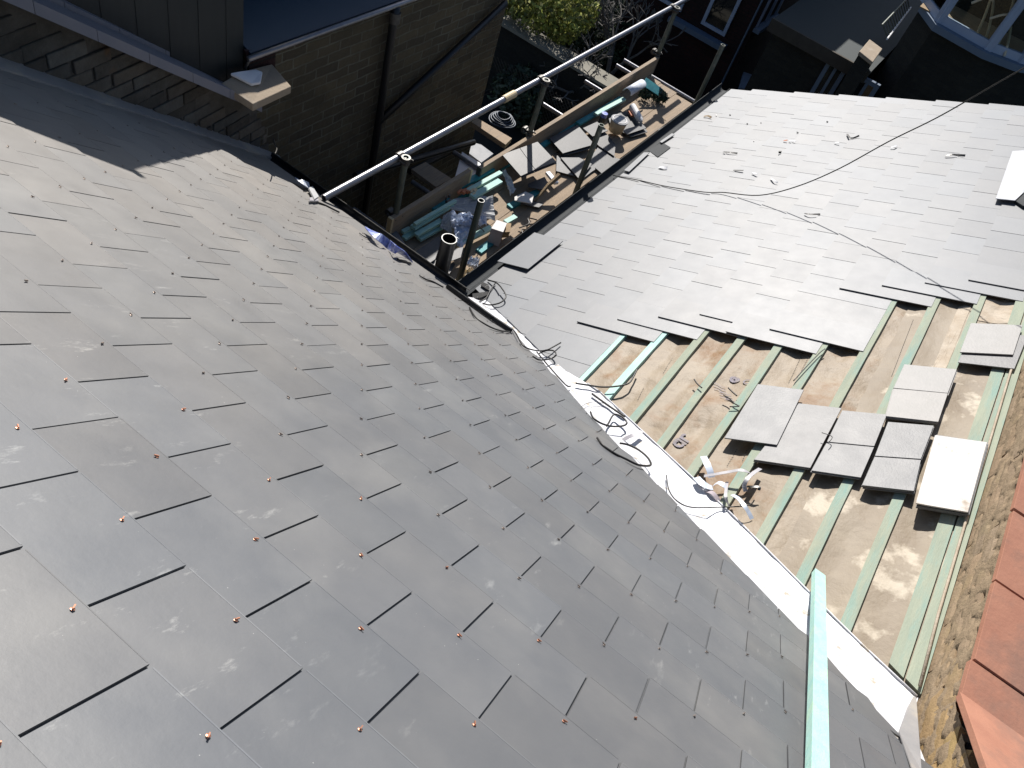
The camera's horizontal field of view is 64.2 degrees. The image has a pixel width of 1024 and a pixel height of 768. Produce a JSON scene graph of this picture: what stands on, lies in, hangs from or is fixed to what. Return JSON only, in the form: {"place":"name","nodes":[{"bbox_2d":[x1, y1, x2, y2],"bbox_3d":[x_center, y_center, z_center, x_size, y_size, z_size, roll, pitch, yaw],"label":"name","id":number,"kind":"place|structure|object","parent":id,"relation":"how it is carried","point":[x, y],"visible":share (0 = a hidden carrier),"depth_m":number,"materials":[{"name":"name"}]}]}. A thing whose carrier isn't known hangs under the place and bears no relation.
{"place":"outdoors","nodes":[
{"label":"outdoors","id":0,"kind":"place"},
{"bbox_2d":[0,57,932,767],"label":"slate roof","id":1,"kind":"structure","parent":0,"point":[292,475],"depth_m":1.86,"materials":[{"name":"grey stone"}]},
{"bbox_2d":[0,0,290,149],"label":"parapet wall","id":2,"kind":"structure","parent":1,"relation":"attached to","point":[67,41],"depth_m":4.21,"materials":[{"name":"brick"}]},
{"bbox_2d":[365,227,412,262],"bbox_3d":[-0.806,-0.899,5.117,0.385,0.199,0.174,36,49,13],"label":"blue bag","id":3,"kind":"object","parent":1,"relation":"on","point":[387,243],"visible":1,"depth_m":5.06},
{"bbox_2d":[271,152,512,332],"bbox_3d":[-1.517,0.705,7.341,2.223,5.516,0.230,36,49,13],"label":"eaves gutter","id":4,"kind":"object","parent":1,"relation":"attached to","point":[454,286],"visible":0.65,"depth_m":5.48,"materials":[{"name":"black plastic"}]},
{"bbox_2d":[596,437,651,466],"bbox_3d":[0.533,0.326,3.835,0.297,0.181,0.199,-14,57,-28],"label":"cable offcut","id":5,"kind":"object","parent":1,"relation":"on","point":[624,458],"visible":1,"depth_m":3.77,"materials":[{"name":"black"}]},
{"bbox_2d":[805,568,829,767],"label":"loose batten","id":6,"kind":"object","parent":1,"relation":"on","point":[817,754],"visible":1,"depth_m":2.26,"materials":[{"name":"wood"}]},
{"bbox_2d":[473,1,579,162],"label":"ground","id":7,"kind":"structure","parent":0,"point":[515,134],"depth_m":16.48,"materials":[{"name":"soil"}]},
{"bbox_2d":[243,0,507,227],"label":"brick extension","id":8,"kind":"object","parent":7,"relation":"on","point":[372,83],"visible":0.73,"depth_m":6.39,"materials":[{"name":"brown brick"}]},
{"bbox_2d":[66,0,243,81],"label":"roof dormer","id":9,"kind":"object","parent":8,"relation":"on","point":[205,36],"visible":0.13,"depth_m":4.61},
{"bbox_2d":[352,139,475,177],"bbox_3d":[-0.812,-2.005,7.219,0.059,0.446,1.765,36,49,13],"label":"waste pipe","id":10,"kind":"object","parent":8,"relation":"attached to","point":[440,151],"visible":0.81,"depth_m":7.33,"materials":[{"name":"black plastic"}]},
{"bbox_2d":[407,139,470,174],"bbox_3d":[-0.663,-2.136,7.651,0.059,0.131,0.956,36,49,13],"label":"waste pipe","id":11,"kind":"object","parent":8,"relation":"attached to","point":[432,160],"visible":0.5,"depth_m":7.53,"materials":[{"name":"black plastic"}]},
{"bbox_2d":[470,118,511,148],"bbox_3d":[-0.197,-2.383,7.741,0.429,0.050,0.141,36,49,13],"label":"plank","id":12,"kind":"object","parent":8,"relation":"attached to","point":[500,139],"visible":0.9,"depth_m":7.71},
{"bbox_2d":[385,151,413,220],"bbox_3d":[-1.464,0.083,7.887,0.129,5.515,0.105,36,49,13],"label":"scaffold standard","id":13,"kind":"object","parent":7,"relation":"on","point":[404,160],"visible":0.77,"depth_m":5.99,"materials":[{"name":"metal"}]},
{"bbox_2d":[321,0,688,201],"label":"guard rail","id":14,"kind":"object","parent":13,"relation":"attached to","point":[381,166],"visible":1,"depth_m":6.51,"materials":[{"name":"grey"}]},
{"bbox_2d":[401,76,660,249],"bbox_3d":[0.198,-2.124,7.647,0.220,0.038,5.000,36,49,13],"label":"deck board","id":15,"kind":"object","parent":13,"relation":"attached to","point":[551,149],"visible":0.24,"depth_m":7.74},
{"bbox_2d":[385,167,472,235],"bbox_3d":[-0.662,-1.447,6.583,0.042,0.250,1.041,36,49,13],"label":"toe board","id":16,"kind":"object","parent":15,"relation":"on","point":[419,208],"visible":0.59,"depth_m":6.49,"materials":[{"name":"beige"}]},
{"bbox_2d":[417,225,442,241],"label":"treated batten","id":17,"kind":"object","parent":15,"relation":"on","point":[430,233],"visible":0.58,"depth_m":6.48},
{"bbox_2d":[414,218,441,237],"bbox_3d":[-0.661,-1.238,6.475,0.045,0.025,0.307,38,50,14],"label":"treated batten","id":18,"kind":"object","parent":17,"relation":"on","point":[427,228],"visible":1,"depth_m":6.46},
{"bbox_2d":[410,205,453,230],"bbox_3d":[-0.635,-1.342,6.518,0.050,0.025,0.482,37,50,14],"label":"treated batten","id":19,"kind":"object","parent":18,"relation":"on","point":[413,227],"visible":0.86,"depth_m":6.46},
{"bbox_2d":[413,199,456,226],"bbox_3d":[-0.611,-1.368,6.508,0.030,0.025,0.503,38,50,14],"label":"treated batten","id":20,"kind":"object","parent":19,"relation":"on","point":[434,213],"visible":1,"depth_m":6.49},
{"bbox_2d":[464,178,496,196],"bbox_3d":[-0.274,-1.693,6.978,0.060,0.025,0.396,37,49,14],"label":"treated batten","id":21,"kind":"object","parent":15,"relation":"on","point":[467,195],"visible":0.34,"depth_m":6.95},
{"bbox_2d":[467,170,502,189],"bbox_3d":[-0.237,-1.721,6.947,0.040,0.025,0.462,38,50,15],"label":"treated batten","id":22,"kind":"object","parent":21,"relation":"on","point":[488,179],"visible":0.91,"depth_m":6.95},
{"bbox_2d":[500,140,550,170],"bbox_3d":[0.117,-2.120,7.553,0.050,0.025,0.776,38,50,15],"label":"treated batten","id":23,"kind":"object","parent":15,"relation":"on","point":[545,143],"visible":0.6,"depth_m":7.72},
{"bbox_2d":[550,141,589,155],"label":"deck slate","id":24,"kind":"object","parent":23,"relation":"on","point":[576,151],"visible":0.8,"depth_m":7.76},
{"bbox_2d":[549,125,591,153],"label":"deck slate","id":25,"kind":"object","parent":24,"relation":"on","point":[576,137],"visible":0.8,"depth_m":7.84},
{"bbox_2d":[473,56,659,183],"bbox_3d":[0.658,-2.696,8.122,0.042,0.199,3.450,36,49,13],"label":"toe board","id":26,"kind":"object","parent":15,"relation":"on","point":[565,120],"visible":0.81,"depth_m":8.04,"materials":[{"name":"wood"}]},
{"bbox_2d":[435,233,456,273],"bbox_3d":[-1.102,0.810,7.342,0.104,5.590,0.104,36,49,13],"label":"soil pipe","id":27,"kind":"object","parent":7,"relation":"on","point":[448,242],"visible":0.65,"depth_m":5.33,"materials":[{"name":"black plastic"}]},
{"bbox_2d":[456,198,484,280],"bbox_3d":[-0.909,0.491,7.672,0.048,5.598,0.048,36,49,13],"label":"scaffold standard","id":28,"kind":"object","parent":7,"relation":"on","point":[471,234],"visible":0.37,"depth_m":5.83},
{"bbox_2d":[469,143,492,163],"bbox_3d":[-0.435,-2.935,10.356,0.334,0.040,0.311,36,49,13],"label":"concrete slab","id":29,"kind":"object","parent":7,"relation":"on","point":[480,153],"depth_m":10.33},
{"bbox_2d":[488,111,515,128],"bbox_3d":[-0.132,-3.920,12.024,0.422,0.124,0.422,36,49,13],"label":"hose coil","id":30,"kind":"object","parent":7,"relation":"on","point":[502,122],"visible":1,"depth_m":11.96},
{"bbox_2d":[487,63,548,127],"bbox_3d":[0.114,-5.690,16.290,1.237,1.118,1.538,-10,55,-25],"label":"shrub","id":31,"kind":"object","parent":7,"relation":"on","point":[518,111],"visible":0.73,"depth_m":15.99,"materials":[{"name":"green plant"}]},
{"bbox_2d":[485,56,575,128],"bbox_3d":[0.711,-5.357,16.085,3.159,0.909,0.033,36,49,13],"label":"trellis","id":32,"kind":"object","parent":7,"relation":"on","point":[549,120],"visible":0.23,"depth_m":15.99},
{"bbox_2d":[521,75,551,136],"bbox_3d":[-0.408,-0.924,9.097,0.129,5.515,0.105,36,49,13],"label":"scaffold standard","id":33,"kind":"object","parent":7,"relation":"on","point":[544,82],"visible":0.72,"depth_m":7.24,"materials":[{"name":"metal"}]},
{"bbox_2d":[486,15,618,124],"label":"garden wall","id":34,"kind":"structure","parent":7,"relation":"on","point":[516,43],"depth_m":16.17,"materials":[{"name":"grey brick"}]},
{"bbox_2d":[504,0,601,44],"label":"bush","id":35,"kind":"object","parent":7,"relation":"on","point":[565,20],"visible":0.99,"depth_m":15.87,"materials":[{"name":"green plant"}]},
{"bbox_2d":[519,0,628,71],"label":"shrub","id":36,"kind":"object","parent":7,"relation":"on","point":[601,61],"visible":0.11,"depth_m":18.03,"materials":[{"name":"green plant"}]},
{"bbox_2d":[541,30,612,106],"bbox_3d":[1.164,-5.896,16.287,1.382,1.915,1.705,-1,51,-19],"label":"bare tree","id":37,"kind":"object","parent":7,"relation":"on","point":[584,85],"visible":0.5,"depth_m":15.89,"materials":[{"name":"grey plant"}]},
{"bbox_2d":[572,123,603,194],"bbox_3d":[0.052,-0.413,8.804,0.048,5.537,0.048,36,49,13],"label":"scaffold standard","id":38,"kind":"object","parent":7,"relation":"on","point":[597,135],"visible":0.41,"depth_m":6.98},
{"bbox_3d":[0.661,-1.753,7.638,0.048,0.048,5.150,36,49,13],"label":"ledger","id":39,"kind":"object","parent":38,"relation":"attached to","visible":0},
{"bbox_2d":[411,180,430,193],"bbox_3d":[-0.365,-1.389,6.917,1.257,0.044,0.044,36,49,13],"label":"transom","id":40,"kind":"object","parent":39,"relation":"on","point":[423,189],"visible":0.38,"depth_m":7.01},
{"bbox_2d":[413,83,676,257],"bbox_3d":[0.370,-1.991,7.591,0.222,0.038,4.980,36,49,13],"label":"deck board","id":41,"kind":"object","parent":40,"relation":"on","point":[502,198],"visible":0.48,"depth_m":7.39,"materials":[{"name":"wood"}]},
{"bbox_2d":[503,157,556,177],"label":"deck slate","id":42,"kind":"object","parent":41,"relation":"on","point":[539,169],"visible":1,"depth_m":7.17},
{"bbox_2d":[503,148,534,175],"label":"deck slate","id":43,"kind":"object","parent":42,"relation":"on","point":[518,162],"visible":1,"depth_m":7.15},
{"bbox_2d":[520,142,555,169],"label":"deck slate","id":44,"kind":"object","parent":42,"relation":"on","point":[537,155],"visible":1,"depth_m":7.29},
{"bbox_2d":[556,156,575,176],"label":"deck slate","id":45,"kind":"object","parent":41,"relation":"on","point":[562,167],"visible":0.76,"depth_m":7.57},
{"bbox_2d":[561,157,591,177],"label":"deck slate","id":46,"kind":"object","parent":45,"relation":"on","point":[574,165],"visible":0.71,"depth_m":7.63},
{"bbox_2d":[608,111,643,128],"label":"deck slate","id":47,"kind":"object","parent":41,"relation":"on","point":[632,122],"visible":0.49,"depth_m":8.44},
{"bbox_2d":[609,114,627,134],"bbox_3d":[1.056,-2.588,8.153,0.177,0.134,0.177,36,49,13],"label":"tub","id":48,"kind":"object","parent":47,"relation":"on","point":[618,124],"visible":1,"depth_m":8.11,"materials":[{"name":"beige plastic"}]},
{"bbox_2d":[637,83,669,103],"bbox_3d":[1.538,-3.130,8.829,0.325,0.166,0.318,36,49,13],"label":"plant clump","id":49,"kind":"object","parent":41,"relation":"on","point":[645,93],"visible":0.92,"depth_m":8.80,"materials":[{"name":"green plant"}]},
{"bbox_2d":[448,94,691,279],"bbox_3d":[0.537,-1.852,7.530,0.222,0.038,4.940,36,49,13],"label":"deck board","id":50,"kind":"object","parent":40,"relation":"on","point":[552,197],"visible":0.43,"depth_m":7.40,"materials":[{"name":"wood"}]},
{"bbox_2d":[450,195,494,220],"bbox_3d":[-0.340,-1.469,6.751,0.401,0.099,0.216,0,51,-19],"label":"plastic sheet","id":51,"kind":"object","parent":50,"relation":"on","point":[466,204],"visible":0.82,"depth_m":6.76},
{"bbox_2d":[469,178,502,199],"bbox_3d":[-0.216,-1.640,6.858,0.055,0.025,0.383,38,50,14],"label":"treated batten","id":52,"kind":"object","parent":51,"relation":"on","point":[490,186],"visible":1,"depth_m":6.84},
{"bbox_2d":[456,225,491,246],"bbox_3d":[-0.302,-1.195,6.587,0.050,0.025,0.397,42,51,18],"label":"treated batten","id":53,"kind":"object","parent":50,"relation":"on","point":[481,232],"visible":0.55,"depth_m":6.62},
{"bbox_2d":[452,224,469,247],"bbox_3d":[-0.348,-1.174,6.487,0.225,0.135,0.216,-9,55,-25],"label":"plastic film","id":54,"kind":"object","parent":53,"relation":"on","point":[461,232],"visible":0.59,"depth_m":6.48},
{"bbox_2d":[450,210,486,226],"bbox_3d":[-0.344,-1.308,6.529,0.327,0.122,0.118,-5,53,-22],"label":"plastic bag","id":55,"kind":"object","parent":54,"relation":"on","point":[465,219],"visible":0.77,"depth_m":6.51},
{"bbox_2d":[487,220,510,246],"bbox_3d":[-0.097,-1.242,6.660,0.153,0.158,0.184,17,48,-4],"label":"carton","id":56,"kind":"object","parent":50,"relation":"on","point":[500,230],"visible":1,"depth_m":6.60,"materials":[{"name":"white"}]},
{"bbox_2d":[584,147,614,177],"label":"deck slate","id":57,"kind":"object","parent":50,"relation":"on","point":[600,156],"visible":0.64,"depth_m":7.85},
{"bbox_2d":[589,132,615,155],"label":"deck slate","id":58,"kind":"object","parent":57,"relation":"on","point":[606,143],"visible":0.92,"depth_m":8.02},
{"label":"deck slate","id":59,"kind":"object","parent":50,"relation":"on","visible":0},
{"bbox_2d":[415,236,440,261],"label":"deck slate","id":60,"kind":"object","parent":59,"relation":"on","point":[429,251],"visible":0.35,"depth_m":6.33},
{"bbox_2d":[452,150,477,169],"bbox_3d":[-0.017,-1.752,7.342,1.305,0.044,0.044,36,49,13],"label":"transom","id":61,"kind":"object","parent":39,"relation":"on","point":[465,159],"visible":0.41,"depth_m":7.43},
{"bbox_2d":[455,152,480,175],"bbox_3d":[-0.386,-1.974,7.435,0.208,0.004,0.405,15,48,-6],"label":"white sheet","id":62,"kind":"object","parent":61,"relation":"attached to","point":[462,166],"visible":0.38,"depth_m":7.43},
{"bbox_2d":[623,59,694,102],"bbox_3d":[1.788,-3.420,9.365,1.224,0.044,0.044,36,49,13],"label":"transom","id":63,"kind":"object","parent":39,"relation":"on","point":[677,91],"visible":0.52,"depth_m":9.35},
{"bbox_2d":[572,0,631,60],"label":"shrub","id":64,"kind":"object","parent":7,"relation":"on","point":[596,33],"visible":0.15,"depth_m":17.84,"materials":[{"name":"green plant"}]},
{"bbox_2d":[587,0,685,74],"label":"bare tree","id":65,"kind":"object","parent":7,"relation":"on","point":[606,24],"visible":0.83,"depth_m":16.63,"materials":[{"name":"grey plant"}]},
{"bbox_2d":[650,3,680,75],"bbox_3d":[1.067,-2.330,10.787,0.129,5.515,0.105,36,49,13],"label":"scaffold standard","id":66,"kind":"object","parent":7,"relation":"on","point":[675,10],"visible":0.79,"depth_m":8.94,"materials":[{"name":"metal"}]},
{"bbox_2d":[693,44,724,103],"bbox_3d":[1.500,-1.788,10.480,0.048,5.504,0.048,36,49,13],"label":"scaffold standard","id":67,"kind":"object","parent":7,"relation":"on","point":[710,71],"visible":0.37,"depth_m":8.66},
{"bbox_2d":[475,89,1023,696],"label":"slate roof","id":68,"kind":"structure","parent":7,"relation":"on","point":[879,271],"depth_m":5.16,"materials":[{"name":"grey stone"}]},
{"bbox_2d":[472,280,506,305],"bbox_3d":[-0.172,-0.637,5.594,0.201,0.155,0.355,-2,52,-20],"label":"cable coil","id":69,"kind":"object","parent":68,"relation":"on","point":[481,294],"visible":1,"depth_m":5.59,"materials":[{"name":"black"}]},
{"bbox_2d":[497,232,562,268],"bbox_3d":[0.145,-0.992,6.051,0.262,0.130,0.527,36,49,13],"label":"loose slate","id":70,"kind":"object","parent":68,"relation":"on","point":[530,251],"visible":1,"depth_m":6.03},
{"bbox_2d":[458,83,729,297],"bbox_3d":[0.939,-1.866,7.277,0.132,0.167,4.820,36,49,13],"label":"eaves gutter","id":71,"kind":"object","parent":68,"relation":"attached to","point":[476,277],"visible":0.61,"depth_m":6.89,"materials":[{"name":"black plastic"}]},
{"bbox_2d":[469,297,924,767],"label":"valley lining","id":72,"kind":"object","parent":68,"relation":"on","point":[890,694],"visible":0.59,"depth_m":3.42,"materials":[{"name":"metal"}]},
{"bbox_2d":[725,384,803,445],"bbox_3d":[1.311,0.154,4.203,0.237,0.118,0.548,36,49,13],"label":"loose slate","id":73,"kind":"object","parent":68,"relation":"on","point":[765,414],"visible":1,"depth_m":4.19,"materials":[{"name":"stone"}]},
{"bbox_2d":[753,416,837,469],"bbox_3d":[1.430,0.254,4.067,0.229,0.114,0.568,36,49,13],"label":"loose slate","id":74,"kind":"object","parent":68,"relation":"on","point":[784,465],"visible":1,"depth_m":3.91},
{"bbox_2d":[754,403,840,468],"bbox_3d":[1.432,0.247,4.064,0.229,0.114,0.568,36,49,13],"label":"loose slate","id":75,"kind":"object","parent":74,"relation":"on","point":[801,440],"visible":1,"depth_m":4.03,"materials":[{"name":"stone"}]},
{"bbox_2d":[613,67,1023,195],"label":"overhead cable","id":76,"kind":"object","parent":68,"relation":"attached to","point":[848,163],"visible":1,"depth_m":5.74,"materials":[{"name":"black plastic"}]},
{"bbox_2d":[810,444,859,479],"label":"loose slate","id":77,"kind":"object","parent":68,"relation":"on","point":[832,474],"visible":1,"depth_m":3.80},
{"bbox_2d":[812,442,873,477],"bbox_3d":[1.571,0.356,3.867,0.190,0.095,0.290,36,49,13],"label":"loose slate","id":78,"kind":"object","parent":77,"relation":"on","point":[848,460],"visible":1,"depth_m":3.86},
{"bbox_2d":[827,410,885,446],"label":"loose slate","id":79,"kind":"object","parent":78,"relation":"on","point":[857,428],"visible":1,"depth_m":4.02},
{"bbox_2d":[862,463,920,494],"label":"loose slate","id":80,"kind":"object","parent":68,"relation":"on","point":[895,491],"visible":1,"depth_m":3.69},
{"bbox_2d":[861,459,912,492],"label":"loose slate","id":81,"kind":"object","parent":80,"relation":"on","point":[882,488],"visible":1,"depth_m":3.68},
{"bbox_2d":[862,456,920,491],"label":"loose slate","id":82,"kind":"object","parent":81,"relation":"on","point":[901,474],"visible":1,"depth_m":3.74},
{"bbox_2d":[875,422,933,459],"bbox_3d":[1.875,0.271,3.907,0.180,0.091,0.339,36,49,13],"label":"loose slate","id":83,"kind":"object","parent":81,"relation":"on","point":[904,440],"visible":1,"depth_m":3.90,"materials":[{"name":"stone"}]},
{"bbox_2d":[886,403,944,424],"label":"loose slate","id":84,"kind":"object","parent":68,"relation":"on","point":[914,421],"visible":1,"depth_m":4.04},
{"bbox_2d":[886,390,936,423],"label":"loose slate","id":85,"kind":"object","parent":84,"relation":"on","point":[905,419],"visible":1,"depth_m":4.04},
{"bbox_2d":[886,389,947,422],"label":"loose slate","id":86,"kind":"object","parent":85,"relation":"on","point":[917,405],"visible":1,"depth_m":4.11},
{"bbox_2d":[916,505,965,516],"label":"loose slate","id":87,"kind":"object","parent":68,"relation":"on","point":[941,512],"visible":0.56,"depth_m":3.54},
{"bbox_2d":[916,505,967,515],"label":"loose slate","id":88,"kind":"object","parent":87,"relation":"on","point":[941,511],"visible":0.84,"depth_m":3.54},
{"bbox_2d":[918,444,988,515],"bbox_3d":[1.996,0.407,3.700,0.205,0.102,0.554,36,49,13],"label":"loose slate","id":89,"kind":"object","parent":88,"relation":"on","point":[972,499],"visible":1,"depth_m":3.55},
{"bbox_2d":[916,435,987,513],"bbox_3d":[1.982,0.396,3.687,0.205,0.103,0.549,36,49,13],"label":"loose slate","id":90,"kind":"object","parent":89,"relation":"on","point":[951,472],"visible":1,"depth_m":3.67,"materials":[{"name":"stone"}]},
{"bbox_2d":[947,372,956,395],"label":"loose slate","id":91,"kind":"object","parent":68,"relation":"on","point":[952,383],"visible":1,"depth_m":4.22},
{"bbox_2d":[893,364,956,392],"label":"loose slate","id":92,"kind":"object","parent":91,"relation":"on","point":[925,378],"visible":1,"depth_m":4.26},
{"bbox_2d":[958,335,1023,369],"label":"loose slate","id":93,"kind":"object","parent":68,"relation":"on","point":[1001,361],"visible":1,"depth_m":4.36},
{"bbox_2d":[960,323,1022,354],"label":"loose slate","id":94,"kind":"object","parent":68,"relation":"on","point":[994,339],"visible":1,"depth_m":4.49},
{"bbox_2d":[996,150,1023,200],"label":"white board","id":95,"kind":"object","parent":68,"relation":"on","point":[1011,188],"visible":1,"depth_m":6.03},
{"bbox_2d":[744,0,922,96],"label":"flat roof addition","id":96,"kind":"structure","parent":7,"relation":"on","point":[815,46],"depth_m":14.10,"materials":[{"name":"grey brick"}]},
{"bbox_2d":[809,64,844,94],"bbox_3d":[5.172,-4.663,14.359,0.358,2.200,0.070,36,49,13],"label":"window","id":97,"kind":"structure","parent":96,"relation":"in","point":[829,79],"depth_m":13.80,"materials":[{"name":"white glass"}]},
{"bbox_2d":[852,77,880,96],"bbox_3d":[5.619,-4.327,14.249,0.393,2.200,0.070,36,49,13],"label":"window","id":98,"kind":"structure","parent":96,"relation":"in","point":[869,87],"depth_m":13.52,"materials":[{"name":"white glass"}]},
{"bbox_2d":[881,0,911,39],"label":"balcony railing","id":99,"kind":"object","parent":96,"relation":"on","point":[898,23],"visible":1,"depth_m":14.08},
{"bbox_2d":[834,40,881,95],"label":"brick pier","id":100,"kind":"structure","parent":7,"relation":"on","point":[869,52],"depth_m":13.05,"materials":[{"name":"stone"}]},
{"bbox_2d":[917,360,1023,767],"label":"party wall","id":101,"kind":"structure","parent":7,"relation":"on","point":[945,742],"depth_m":3.05,"materials":[{"name":"yellow brick"}]},
{"bbox_2d":[956,660,1023,736],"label":"coping tile","id":102,"kind":"object","parent":101,"relation":"on","point":[993,695],"visible":0.71,"depth_m":2.60,"materials":[{"name":"ceramic"}]},
{"bbox_2d":[956,692,1023,767],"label":"coping tile","id":103,"kind":"object","parent":102,"relation":"on","point":[996,742],"visible":1,"depth_m":2.38,"materials":[{"name":"ceramic"}]},
{"bbox_2d":[971,581,1023,695],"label":"coping tile","id":104,"kind":"object","parent":101,"relation":"on","point":[998,651],"visible":1,"depth_m":2.74,"materials":[{"name":"ceramic"}]},
{"bbox_2d":[991,511,1023,599],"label":"coping tile","id":105,"kind":"object","parent":101,"relation":"on","point":[1008,574],"visible":0.96,"depth_m":2.99,"materials":[{"name":"ceramic"}]},
{"bbox_2d":[1010,459,1023,516],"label":"coping tile","id":106,"kind":"object","parent":101,"relation":"on","point":[1017,505],"visible":1,"depth_m":3.21,"materials":[{"name":"ceramic"}]},
{"bbox_2d":[601,0,798,104],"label":"brick house","id":107,"kind":"structure","parent":0,"point":[737,28],"depth_m":17.28,"materials":[{"name":"brown brick"}]},
{"bbox_2d":[701,0,741,36],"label":"window","id":108,"kind":"structure","parent":107,"relation":"in","point":[718,17],"depth_m":16.63,"materials":[{"name":"white glass"}]},
{"bbox_2d":[755,0,783,27],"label":"side window frame","id":109,"kind":"structure","parent":107,"relation":"in","point":[769,1],"depth_m":16.50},
{"bbox_2d":[873,0,1023,105],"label":"bay house","id":110,"kind":"structure","parent":0,"point":[955,50],"depth_m":12.91,"materials":[{"name":"grey brick"}]},
{"bbox_2d":[920,0,957,22],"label":"window","id":111,"kind":"structure","parent":110,"relation":"in","point":[934,6],"depth_m":12.72,"materials":[{"name":"white glass"}]},
{"bbox_2d":[934,0,1023,51],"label":"window","id":112,"kind":"structure","parent":110,"relation":"in","point":[948,22],"depth_m":12.47,"materials":[{"name":"white glass"}]},
{"bbox_2d":[985,0,1023,64],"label":"window","id":113,"kind":"structure","parent":110,"relation":"in","point":[1015,55],"depth_m":12.36,"materials":[{"name":"white glass"}]},
{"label":"plank","id":114,"kind":"object","parent":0,"visible":0},
{"bbox_2d":[411,162,451,188],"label":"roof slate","id":115,"kind":"object","parent":114,"relation":"on","point":[430,175],"visible":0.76,"depth_m":7.09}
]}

